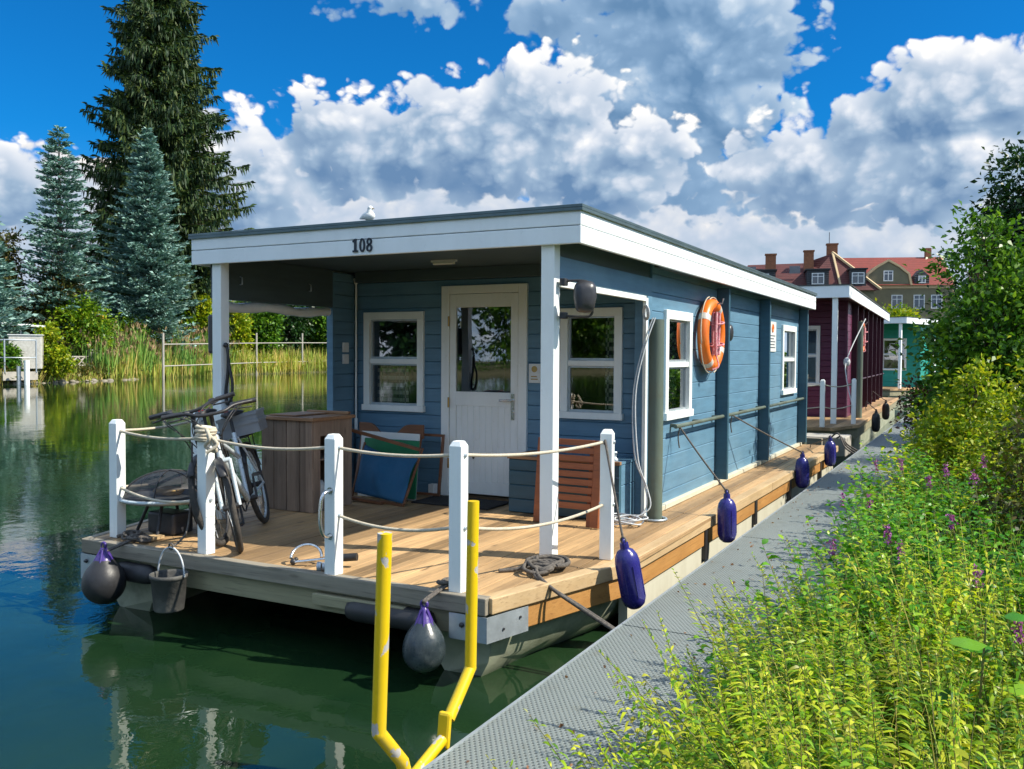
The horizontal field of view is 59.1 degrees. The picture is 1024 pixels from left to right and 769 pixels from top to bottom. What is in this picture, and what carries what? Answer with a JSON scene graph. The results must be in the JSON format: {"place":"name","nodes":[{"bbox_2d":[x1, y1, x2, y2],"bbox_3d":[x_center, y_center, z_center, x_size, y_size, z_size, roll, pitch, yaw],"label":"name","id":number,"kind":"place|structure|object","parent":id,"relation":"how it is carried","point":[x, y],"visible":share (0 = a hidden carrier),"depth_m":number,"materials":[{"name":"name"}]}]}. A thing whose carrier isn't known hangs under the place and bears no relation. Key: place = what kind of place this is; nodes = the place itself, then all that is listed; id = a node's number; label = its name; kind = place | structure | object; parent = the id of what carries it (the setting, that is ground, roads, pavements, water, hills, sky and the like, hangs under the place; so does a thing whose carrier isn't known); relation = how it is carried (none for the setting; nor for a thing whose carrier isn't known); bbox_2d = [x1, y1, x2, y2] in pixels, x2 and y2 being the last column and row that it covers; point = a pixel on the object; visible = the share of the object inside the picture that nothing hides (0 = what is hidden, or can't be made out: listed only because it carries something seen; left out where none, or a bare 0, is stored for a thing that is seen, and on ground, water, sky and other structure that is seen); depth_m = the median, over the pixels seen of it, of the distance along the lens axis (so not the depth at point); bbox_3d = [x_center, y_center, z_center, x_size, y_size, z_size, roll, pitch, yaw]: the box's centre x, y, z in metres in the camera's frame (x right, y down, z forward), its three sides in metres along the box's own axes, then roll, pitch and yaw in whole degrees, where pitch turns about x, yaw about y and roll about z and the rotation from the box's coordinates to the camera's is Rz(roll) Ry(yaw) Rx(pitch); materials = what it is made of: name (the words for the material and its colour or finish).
{"place":"outdoors","nodes":[
{"label":"outdoors","id":0,"kind":"place"},
{"bbox_2d":[1,368,325,384],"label":"bank","id":1,"kind":"structure","parent":0,"point":[10,382],"depth_m":62.00,"materials":[{"name":"soil"}]},
{"bbox_2d":[0,340,23,371],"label":"bush","id":2,"kind":"object","parent":1,"relation":"on","point":[11,351],"visible":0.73,"depth_m":54.42,"materials":[{"name":"green plant"}]},
{"bbox_2d":[0,216,37,348],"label":"blue spruce","id":3,"kind":"object","parent":1,"relation":"on","point":[12,318],"visible":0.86,"depth_m":57.01,"materials":[{"name":"green plant"}]},
{"bbox_2d":[0,226,37,345],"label":"olive tree","id":4,"kind":"object","parent":1,"relation":"on","point":[8,255],"visible":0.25,"depth_m":62.98,"materials":[{"name":"green plant"}]},
{"bbox_2d":[0,339,37,380],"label":"dock","id":5,"kind":"object","parent":1,"relation":"on","point":[12,374],"visible":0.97,"depth_m":53.84,"materials":[{"name":"concrete"}]},
{"bbox_2d":[7,334,44,368],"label":"garden cabinet","id":6,"kind":"object","parent":1,"relation":"on","point":[27,348],"visible":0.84,"depth_m":55.32,"materials":[{"name":"white metal"}]},
{"bbox_2d":[30,317,80,380],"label":"bush","id":7,"kind":"object","parent":1,"relation":"on","point":[57,357],"visible":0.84,"depth_m":56.67,"materials":[{"name":"green plant"}]},
{"bbox_2d":[0,359,118,384],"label":"bank grass","id":8,"kind":"structure","parent":1,"relation":"on","point":[42,377],"depth_m":58.92,"materials":[{"name":"green plant"}]},
{"bbox_2d":[11,125,116,346],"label":"blue spruce","id":9,"kind":"object","parent":1,"relation":"on","point":[48,243],"visible":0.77,"depth_m":63.60,"materials":[{"name":"green plant"}]},
{"bbox_2d":[22,259,107,351],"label":"bush","id":10,"kind":"object","parent":1,"relation":"on","point":[66,285],"visible":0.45,"depth_m":63.31,"materials":[{"name":"green plant"}]},
{"bbox_2d":[12,377,134,383],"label":"bank stones","id":11,"kind":"object","parent":1,"relation":"on","point":[56,381],"visible":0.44,"depth_m":58.21,"materials":[{"name":"grey stone"}]},
{"bbox_2d":[0,359,148,378],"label":"bank herbs","id":12,"kind":"object","parent":1,"relation":"on","point":[84,369],"visible":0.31,"depth_m":60.48,"materials":[{"name":"green plant"}]},
{"bbox_2d":[45,289,122,360],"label":"bush","id":13,"kind":"object","parent":1,"relation":"on","point":[104,327],"visible":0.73,"depth_m":63.17,"materials":[{"name":"green plant"}]},
{"bbox_2d":[110,314,161,349],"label":"bush","id":14,"kind":"object","parent":1,"relation":"on","point":[122,326],"visible":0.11,"depth_m":70.44,"materials":[{"name":"green plant"}]},
{"bbox_2d":[87,127,206,348],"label":"blue spruce","id":15,"kind":"object","parent":1,"relation":"on","point":[151,281],"visible":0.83,"depth_m":72.18,"materials":[{"name":"green plant"}]},
{"bbox_2d":[57,320,239,364],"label":"reed plumes","id":16,"kind":"object","parent":1,"relation":"on","point":[196,331],"visible":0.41,"depth_m":67.88,"materials":[{"name":"plant"}]},
{"bbox_2d":[47,0,256,346],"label":"spruce tree","id":17,"kind":"object","parent":1,"relation":"on","point":[156,70],"visible":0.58,"depth_m":80.78,"materials":[{"name":"green plant"}]},
{"bbox_2d":[167,299,207,341],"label":"bush","id":18,"kind":"object","parent":1,"relation":"on","point":[188,320],"visible":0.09,"depth_m":80.08,"materials":[{"name":"green plant"}]},
{"bbox_2d":[181,292,229,342],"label":"bush","id":19,"kind":"object","parent":1,"relation":"on","point":[206,307],"visible":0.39,"depth_m":80.60,"materials":[{"name":"green plant"}]},
{"bbox_2d":[229,313,257,356],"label":"bush","id":20,"kind":"object","parent":1,"relation":"on","point":[242,329],"visible":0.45,"depth_m":85.17,"materials":[{"name":"green plant"}]},
{"bbox_2d":[229,300,280,351],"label":"bush","id":21,"kind":"object","parent":1,"relation":"on","point":[260,326],"visible":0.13,"depth_m":90.28,"materials":[{"name":"green plant"}]},
{"bbox_2d":[192,344,326,374],"bbox_3d":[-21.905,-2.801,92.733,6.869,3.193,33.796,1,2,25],"label":"bank grass","id":22,"kind":"structure","parent":1,"relation":"on","point":[282,358],"depth_m":89.13,"materials":[{"name":"green plant"}]},
{"bbox_2d":[250,312,288,356],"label":"bush","id":23,"kind":"object","parent":1,"relation":"on","point":[273,320],"visible":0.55,"depth_m":90.88,"materials":[{"name":"green plant"}]},
{"bbox_2d":[277,304,317,354],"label":"bush","id":24,"kind":"object","parent":1,"relation":"on","point":[294,327],"visible":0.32,"depth_m":99.29,"materials":[{"name":"green plant"}]},
{"bbox_2d":[308,307,326,358],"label":"bush","id":25,"kind":"object","parent":1,"relation":"on","point":[319,323],"visible":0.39,"depth_m":101.70,"materials":[{"name":"green plant"}]},
{"bbox_2d":[747,232,881,300],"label":"house","id":26,"kind":"structure","parent":1,"relation":"on","point":[832,266],"depth_m":96.81,"materials":[{"name":"red tile"}]},
{"bbox_2d":[843,248,954,318],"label":"house","id":27,"kind":"structure","parent":1,"relation":"on","point":[895,279],"depth_m":98.50,"materials":[{"name":"paint"}]},
{"bbox_2d":[913,295,924,308],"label":"window","id":28,"kind":"structure","parent":27,"relation":"in","point":[918,301],"depth_m":98.28,"materials":[{"name":"white glass"}]},
{"bbox_2d":[875,297,926,317],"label":"yellow tree","id":29,"kind":"object","parent":1,"relation":"on","point":[900,312],"visible":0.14,"depth_m":65.98,"materials":[{"name":"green plant"}]},
{"bbox_2d":[0,372,912,768],"bbox_3d":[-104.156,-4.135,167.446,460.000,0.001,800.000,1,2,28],"label":"water","id":30,"kind":"structure","parent":0,"point":[210,680],"depth_m":5.78,"materials":[{"name":"green liquid"}]},
{"bbox_2d":[24,360,29,384],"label":"piling","id":31,"kind":"object","parent":30,"relation":"in","point":[26,372],"visible":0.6,"depth_m":52.90,"materials":[{"name":"white paint"}]},
{"bbox_2d":[62,320,237,379],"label":"reeds","id":32,"kind":"object","parent":30,"relation":"in","point":[148,358],"visible":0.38,"depth_m":66.58,"materials":[{"name":"green plant"}]},
{"bbox_2d":[85,342,236,379],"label":"dry reeds","id":33,"kind":"object","parent":30,"relation":"in","point":[128,372],"visible":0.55,"depth_m":69.66,"materials":[{"name":"plant"}]},
{"bbox_2d":[162,333,326,378],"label":"fence","id":34,"kind":"object","parent":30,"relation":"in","point":[164,365],"visible":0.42,"depth_m":79.60,"materials":[{"name":"grey metal"}]},
{"bbox_2d":[81,203,837,676],"bbox_3d":[0.800,0.272,10.541,4.290,3.222,10.608,1,2,28],"label":"houseboat","id":35,"kind":"object","parent":30,"relation":"on","point":[469,345],"visible":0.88,"depth_m":7.95,"materials":[{"name":"blue wood"}]},
{"bbox_2d":[81,534,151,603],"bbox_3d":[-2.825,1.338,6.499,0.295,0.447,0.506,3,3,50],"label":"ball fender","id":36,"kind":"object","parent":35,"relation":"hanging from","point":[103,581],"visible":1,"depth_m":6.35,"materials":[{"name":"black rubber"}]},
{"bbox_2d":[116,530,145,540],"bbox_3d":[-2.854,1.128,6.753,0.214,0.069,0.150,0,2,-11],"label":"rope scrap","id":37,"kind":"object","parent":35,"relation":"on","point":[126,533],"visible":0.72,"depth_m":6.75,"materials":[{"name":"grey fabric"}]},
{"bbox_2d":[119,494,215,534],"bbox_3d":[-2.682,1.005,7.061,0.740,0.292,0.740,1,2,28],"label":"round table","id":38,"kind":"object","parent":35,"relation":"on","point":[147,504],"visible":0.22,"depth_m":6.81,"materials":[{"name":"grey plastic"}]},
{"bbox_2d":[123,469,196,500],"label":"net dome","id":39,"kind":"structure","parent":38,"relation":"on","point":[168,484],"depth_m":6.82,"materials":[{"name":"fabric"}]},
{"bbox_2d":[148,508,192,534],"bbox_3d":[-2.669,1.069,7.056,0.290,0.167,0.200,1,2,28],"label":"toolbox","id":40,"kind":"object","parent":35,"relation":"on","point":[174,521],"visible":0.94,"depth_m":6.98,"materials":[{"name":"black plastic"}]},
{"bbox_2d":[149,442,192,613],"bbox_3d":[-2.348,0.975,6.200,0.252,1.120,0.365,0,2,-11],"label":"bucket","id":41,"kind":"object","parent":35,"relation":"hanging from","point":[168,588],"visible":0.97,"depth_m":6.09,"materials":[{"name":"rubber"}]},
{"bbox_2d":[149,391,238,546],"bbox_3d":[-2.457,0.600,6.996,0.622,1.119,1.640,0,2,-16],"label":"bicycle","id":42,"kind":"object","parent":35,"relation":"on","point":[192,490],"visible":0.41,"depth_m":6.59,"materials":[{"name":"metal"}]},
{"bbox_2d":[215,407,267,439],"bbox_3d":[-2.228,0.325,7.465,0.353,0.247,0.428,0,2,-7],"label":"bicycle crate","id":43,"kind":"object","parent":42,"relation":"on","point":[249,422],"visible":0.84,"depth_m":7.27,"materials":[{"name":"grey plastic"}]},
{"bbox_2d":[208,315,212,352],"bbox_3d":[-2.524,-0.429,7.682,0.105,0.330,0.080,1,2,28],"label":"loudspeaker","id":44,"kind":"object","parent":35,"relation":"attached to","point":[210,346],"visible":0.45,"depth_m":7.66,"materials":[{"name":"black plastic"}]},
{"bbox_2d":[161,397,269,552],"bbox_3d":[-2.227,0.626,6.907,0.636,1.084,1.777,0,2,-5],"label":"bicycle","id":45,"kind":"object","parent":35,"relation":"on","point":[224,469],"visible":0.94,"depth_m":6.61,"materials":[{"name":"metal"}]},
{"bbox_2d":[223,343,233,405],"bbox_3d":[-2.374,-0.085,7.557,0.097,0.534,0.045,1,2,28],"label":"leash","id":46,"kind":"object","parent":35,"relation":"hanging from","point":[228,365],"visible":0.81,"depth_m":7.55,"materials":[{"name":"black fabric"}]},
{"bbox_2d":[262,410,355,512],"bbox_3d":[-1.880,0.684,8.297,0.640,0.868,0.610,1,2,28],"label":"wooden cabinet","id":47,"kind":"object","parent":35,"relation":"on","point":[292,479],"visible":0.86,"depth_m":8.07,"materials":[{"name":"wood"}]},
{"bbox_2d":[289,543,357,570],"bbox_3d":[-1.265,1.137,5.944,0.466,0.127,0.258,1,2,28],"label":"hose handle","id":48,"kind":"object","parent":35,"relation":"on","point":[320,566],"visible":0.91,"depth_m":5.96,"materials":[{"name":"metal"}]},
{"bbox_2d":[354,422,380,492],"bbox_3d":[-1.410,0.738,9.026,0.360,0.708,0.147,1,2,28],"label":"folded chair","id":49,"kind":"object","parent":35,"relation":"on","point":[366,426],"visible":0.31,"depth_m":9.09,"materials":[{"name":"brown wood"}]},
{"bbox_2d":[352,428,423,506],"bbox_3d":[-1.224,0.769,8.562,0.769,0.696,0.313,1,2,28],"label":"folded deck chair","id":50,"kind":"object","parent":35,"relation":"on","point":[385,477],"visible":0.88,"depth_m":8.52,"materials":[{"name":"blue fabric"}]},
{"bbox_2d":[358,431,419,500],"bbox_3d":[-1.211,0.796,8.847,0.703,0.650,0.089,1,2,29],"label":"white board","id":51,"kind":"object","parent":35,"relation":"on","point":[402,436],"visible":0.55,"depth_m":8.83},
{"bbox_2d":[365,438,419,498],"bbox_3d":[-1.186,0.809,8.767,0.653,0.550,0.089,1,2,29],"label":"green board","id":52,"kind":"object","parent":35,"relation":"on","point":[381,446],"visible":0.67,"depth_m":8.71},
{"bbox_2d":[362,311,424,411],"bbox_3d":[-1.212,-0.235,9.264,0.764,1.015,0.080,1,2,28],"label":"window","id":53,"kind":"structure","parent":35,"relation":"in","point":[369,360],"depth_m":9.27,"materials":[{"name":"white paint"}]},
{"bbox_2d":[397,425,423,452],"bbox_3d":[-1.060,0.746,8.842,0.390,0.708,0.147,1,2,28],"label":"folded chair","id":54,"kind":"object","parent":35,"relation":"on","point":[415,429],"visible":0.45,"depth_m":8.82,"materials":[{"name":"brown wood"}]},
{"bbox_2d":[402,577,448,672],"bbox_3d":[-0.452,1.410,5.301,0.248,0.483,0.482,1,2,28],"label":"ball fender","id":55,"kind":"object","parent":35,"relation":"hanging from","point":[424,648],"visible":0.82,"depth_m":5.12,"materials":[{"name":"rubber"}]},
{"bbox_2d":[417,433,444,495],"bbox_3d":[-0.853,0.782,8.874,0.390,0.594,0.104,1,2,28],"label":"picture frame","id":56,"kind":"object","parent":35,"relation":"on","point":[440,467],"visible":0.57,"depth_m":8.79,"materials":[{"name":"brown wood"}]},
{"bbox_2d":[411,495,508,509],"bbox_3d":[-0.478,1.113,8.546,0.830,0.013,0.470,1,2,28],"label":"doormat","id":57,"kind":"object","parent":35,"relation":"on","point":[484,504],"visible":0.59,"depth_m":8.52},
{"bbox_2d":[447,292,518,496],"bbox_3d":[-0.292,0.096,8.764,0.773,1.955,0.119,1,2,28],"label":"door","id":58,"kind":"structure","parent":35,"relation":"in","point":[487,422],"depth_m":8.77,"materials":[{"name":"white paint"}]},
{"bbox_2d":[498,554,619,632],"bbox_3d":[0.393,1.300,5.657,0.937,0.319,0.442,2,3,44],"label":"mooring rope","id":59,"kind":"object","parent":35,"relation":"on","point":[540,565],"visible":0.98,"depth_m":5.75,"materials":[{"name":"grey fabric"}]},
{"bbox_2d":[533,437,599,528],"bbox_3d":[0.473,0.807,7.484,0.605,0.710,0.163,1,2,31],"label":"folded table","id":60,"kind":"object","parent":35,"relation":"on","point":[592,492],"visible":0.53,"depth_m":7.41,"materials":[{"name":"brown wood"}]},
{"bbox_2d":[507,450,634,518],"bbox_3d":[0.546,0.886,8.030,1.065,0.506,0.520,1,2,28],"label":"storage bench","id":61,"kind":"object","parent":35,"relation":"on","point":[522,474],"visible":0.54,"depth_m":7.91,"materials":[{"name":"blue paint"}]},
{"bbox_2d":[559,278,596,318],"bbox_3d":[0.446,-0.583,6.105,0.252,0.275,0.148,1,2,7],"label":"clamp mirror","id":62,"kind":"object","parent":35,"relation":"attached to","point":[584,294],"visible":1,"depth_m":6.05,"materials":[{"name":"grey plastic"}]},
{"bbox_2d":[559,307,623,420],"bbox_3d":[0.723,-0.191,8.250,0.634,1.015,0.080,1,2,28],"label":"window","id":63,"kind":"structure","parent":35,"relation":"in","point":[566,362],"depth_m":8.24,"materials":[{"name":"white paint"}]},
{"bbox_2d":[604,440,645,609],"bbox_3d":[0.688,0.923,5.988,0.215,1.082,0.446,-1,2,-38],"label":"cylinder fender","id":64,"kind":"object","parent":35,"relation":"hanging from","point":[630,578],"visible":1,"depth_m":5.83,"materials":[{"name":"blue plastic"}]},
{"bbox_2d":[614,305,655,525],"bbox_3d":[0.996,0.249,7.437,0.415,1.820,0.282,0,2,-2],"label":"cord","id":65,"kind":"object","parent":35,"relation":"on","point":[634,518],"visible":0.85,"depth_m":7.50,"materials":[{"name":"white plastic"}]},
{"bbox_2d":[663,309,693,420],"bbox_3d":[1.575,-0.187,8.594,0.080,1.015,0.854,1,2,28],"label":"window","id":66,"kind":"structure","parent":35,"relation":"in","point":[678,325],"depth_m":8.65,"materials":[{"name":"white paint"}]},
{"bbox_2d":[678,428,736,542],"bbox_3d":[1.715,0.889,8.138,0.169,0.976,0.747,-1,2,-36],"label":"cylinder fender","id":67,"kind":"object","parent":35,"relation":"hanging from","point":[726,520],"visible":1,"depth_m":7.86,"materials":[{"name":"blue plastic"}]},
{"bbox_2d":[697,296,724,372],"bbox_3d":[2.087,-0.511,9.327,0.234,0.793,0.793,1,2,28],"label":"life ring","id":68,"kind":"object","parent":35,"relation":"hanging from","point":[711,360],"visible":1,"depth_m":9.18,"materials":[{"name":"orange plastic"}]},
{"bbox_2d":[730,415,809,487],"bbox_3d":[3.053,0.808,10.693,1.542,0.967,0.163,-1,2,-40],"label":"cylinder fender","id":69,"kind":"object","parent":35,"relation":"hanging from","point":[802,466],"visible":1,"depth_m":11.07,"materials":[{"name":"blue plastic"}]},
{"bbox_2d":[780,325,796,394],"bbox_3d":[4.103,-0.366,13.414,0.080,1.010,1.044,1,2,28],"label":"window","id":70,"kind":"structure","parent":35,"relation":"in","point":[788,333],"depth_m":13.50,"materials":[{"name":"white paint"}]},
{"bbox_2d":[810,435,835,465],"bbox_3d":[4.642,0.954,13.485,0.163,0.452,0.868,0,2,3],"label":"cylinder fender","id":71,"kind":"object","parent":35,"relation":"hanging from","point":[830,452],"visible":0.95,"depth_m":13.08,"materials":[{"name":"blue plastic"}]},
{"bbox_2d":[642,319,667,521],"bbox_3d":[1.217,1.063,7.706,0.224,3.230,0.224,1,2,28],"label":"mooring pile","id":72,"kind":"object","parent":30,"relation":"in","point":[655,414],"visible":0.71,"depth_m":7.63,"materials":[{"name":"metal"}]},
{"bbox_2d":[422,409,923,768],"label":"walkway","id":73,"kind":"structure","parent":30,"relation":"in","point":[535,753],"depth_m":4.91,"materials":[{"name":"metal"}]},
{"bbox_2d":[371,500,478,768],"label":"ladder rails","id":74,"kind":"object","parent":73,"relation":"attached to","point":[388,745],"visible":0.99,"depth_m":3.34,"materials":[{"name":"yellow metal"}]},
{"bbox_2d":[466,468,875,768],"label":"fallen leaves","id":75,"kind":"object","parent":73,"relation":"on","point":[609,748],"visible":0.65,"depth_m":6.22,"materials":[{"name":"plant"}]},
{"bbox_2d":[807,433,850,456],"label":"mooring platform","id":76,"kind":"structure","parent":30,"relation":"on","point":[817,437],"depth_m":15.81,"materials":[{"name":"concrete"}]},
{"bbox_2d":[797,284,898,453],"bbox_3d":[7.652,-0.340,24.024,4.200,3.650,14.500,1,2,26],"label":"houseboat","id":77,"kind":"object","parent":30,"relation":"on","point":[838,313],"visible":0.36,"depth_m":19.89,"materials":[{"name":"paint"}]},
{"bbox_2d":[807,326,820,385],"bbox_3d":[6.336,-0.644,20.145,1.044,1.325,0.080,1,2,26],"label":"window","id":78,"kind":"structure","parent":77,"relation":"in","point":[817,374],"depth_m":19.93,"materials":[{"name":"white paint"}]},
{"bbox_2d":[865,401,879,431],"bbox_3d":[7.538,0.669,18.913,0.164,0.645,0.336,-1,3,-45],"label":"cylinder fender","id":79,"kind":"object","parent":77,"relation":"hanging from","point":[875,424],"visible":1,"depth_m":18.80,"materials":[{"name":"black rubber"}]},
{"bbox_2d":[856,321,863,417],"bbox_3d":[7.553,0.477,19.661,0.128,3.700,0.128,1,2,28],"label":"mooring pile","id":80,"kind":"object","parent":30,"relation":"in","point":[859,372],"visible":0.57,"depth_m":19.59,"materials":[{"name":"metal"}]},
{"bbox_2d":[882,316,954,406],"bbox_3d":[17.026,-0.872,39.498,4.200,3.820,10.500,2,3,45],"label":"houseboat","id":81,"kind":"object","parent":30,"relation":"on","point":[895,328],"visible":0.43,"depth_m":37.28,"materials":[{"name":"paint"}]},
{"bbox_2d":[883,338,906,369],"bbox_3d":[15.940,-1.256,37.671,1.044,1.325,0.080,2,3,45],"label":"window","id":82,"kind":"structure","parent":81,"relation":"in","point":[893,339],"depth_m":37.65,"materials":[{"name":"white paint"}]},
{"bbox_2d":[0,0,1023,353],"label":"sky","id":83,"kind":"structure","parent":0,"point":[739,131],"materials":[{"name":"blue"}]},
{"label":"near bank","id":84,"kind":"structure","parent":0,"visible":0},
{"bbox_2d":[486,523,1023,768],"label":"feathery weeds","id":85,"kind":"object","parent":84,"relation":"on","point":[915,752],"visible":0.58,"depth_m":3.02,"materials":[{"name":"green plant"}]},
{"bbox_2d":[616,577,1021,768],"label":"undergrowth","id":86,"kind":"object","parent":84,"relation":"on","point":[646,760],"depth_m":3.51,"materials":[{"name":"green plant"}]},
{"bbox_2d":[717,433,1023,768],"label":"dry grass","id":87,"kind":"structure","parent":84,"relation":"on","point":[935,766],"depth_m":3.59,"materials":[{"name":"green plant"}]},
{"bbox_2d":[759,440,1023,708],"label":"leafy herbs","id":88,"kind":"object","parent":84,"relation":"on","point":[908,532],"visible":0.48,"depth_m":4.99,"materials":[{"name":"green plant"}]},
{"bbox_2d":[880,524,902,591],"bbox_3d":[2.055,1.203,4.834,0.169,0.907,0.120,1,2,28],"label":"flowering plant","id":89,"kind":"object","parent":84,"relation":"on","point":[888,535],"visible":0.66,"depth_m":4.84,"materials":[{"name":"purple plant"}]},
{"bbox_2d":[888,375,936,440],"bbox_3d":[7.631,0.636,16.340,1.544,1.601,1.442,1,2,28],"label":"shrub","id":90,"kind":"object","parent":84,"relation":"on","point":[909,405],"visible":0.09,"depth_m":16.40,"materials":[{"name":"green plant"}]},
{"bbox_2d":[845,398,1023,558],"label":"leafy herbs","id":91,"kind":"object","parent":84,"relation":"on","point":[915,473],"visible":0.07,"depth_m":7.30,"materials":[{"name":"green plant"}]},
{"bbox_2d":[877,200,1023,446],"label":"young tree","id":92,"kind":"object","parent":84,"relation":"on","point":[965,335],"visible":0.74,"depth_m":10.96,"materials":[{"name":"green plant"}]},
{"bbox_2d":[880,353,1023,495],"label":"shrub","id":93,"kind":"object","parent":84,"relation":"on","point":[944,414],"visible":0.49,"depth_m":9.14,"materials":[{"name":"green plant"}]},
{"bbox_2d":[915,131,1023,400],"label":"dark tree","id":94,"kind":"object","parent":84,"relation":"on","point":[1014,208],"visible":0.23,"depth_m":16.95,"materials":[{"name":"green plant"}]},
{"bbox_2d":[926,612,1023,764],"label":"broad leaved plant","id":95,"kind":"object","parent":84,"relation":"on","point":[970,644],"visible":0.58,"depth_m":2.96,"materials":[{"name":"green plant"}]},
{"bbox_2d":[968,469,988,563],"bbox_3d":[2.781,1.073,5.364,0.111,1.140,0.163,-1,2,-34],"label":"flowering plant","id":96,"kind":"object","parent":84,"relation":"on","point":[974,475],"visible":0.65,"depth_m":5.35,"materials":[{"name":"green plant"}]},
{"bbox_2d":[935,335,1023,514],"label":"shrub","id":97,"kind":"object","parent":84,"relation":"on","point":[991,427],"visible":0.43,"depth_m":7.65,"materials":[{"name":"green plant"}]},
{"bbox_2d":[946,384,1023,568],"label":"shrub","id":98,"kind":"object","parent":84,"relation":"on","point":[1018,507],"visible":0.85,"depth_m":5.80,"materials":[{"name":"green plant"}]},
{"bbox_2d":[1006,621,1023,680],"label":"flowering plant","id":99,"kind":"object","parent":84,"relation":"on","point":[1020,639],"visible":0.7,"depth_m":3.25,"materials":[{"name":"purple plant"}]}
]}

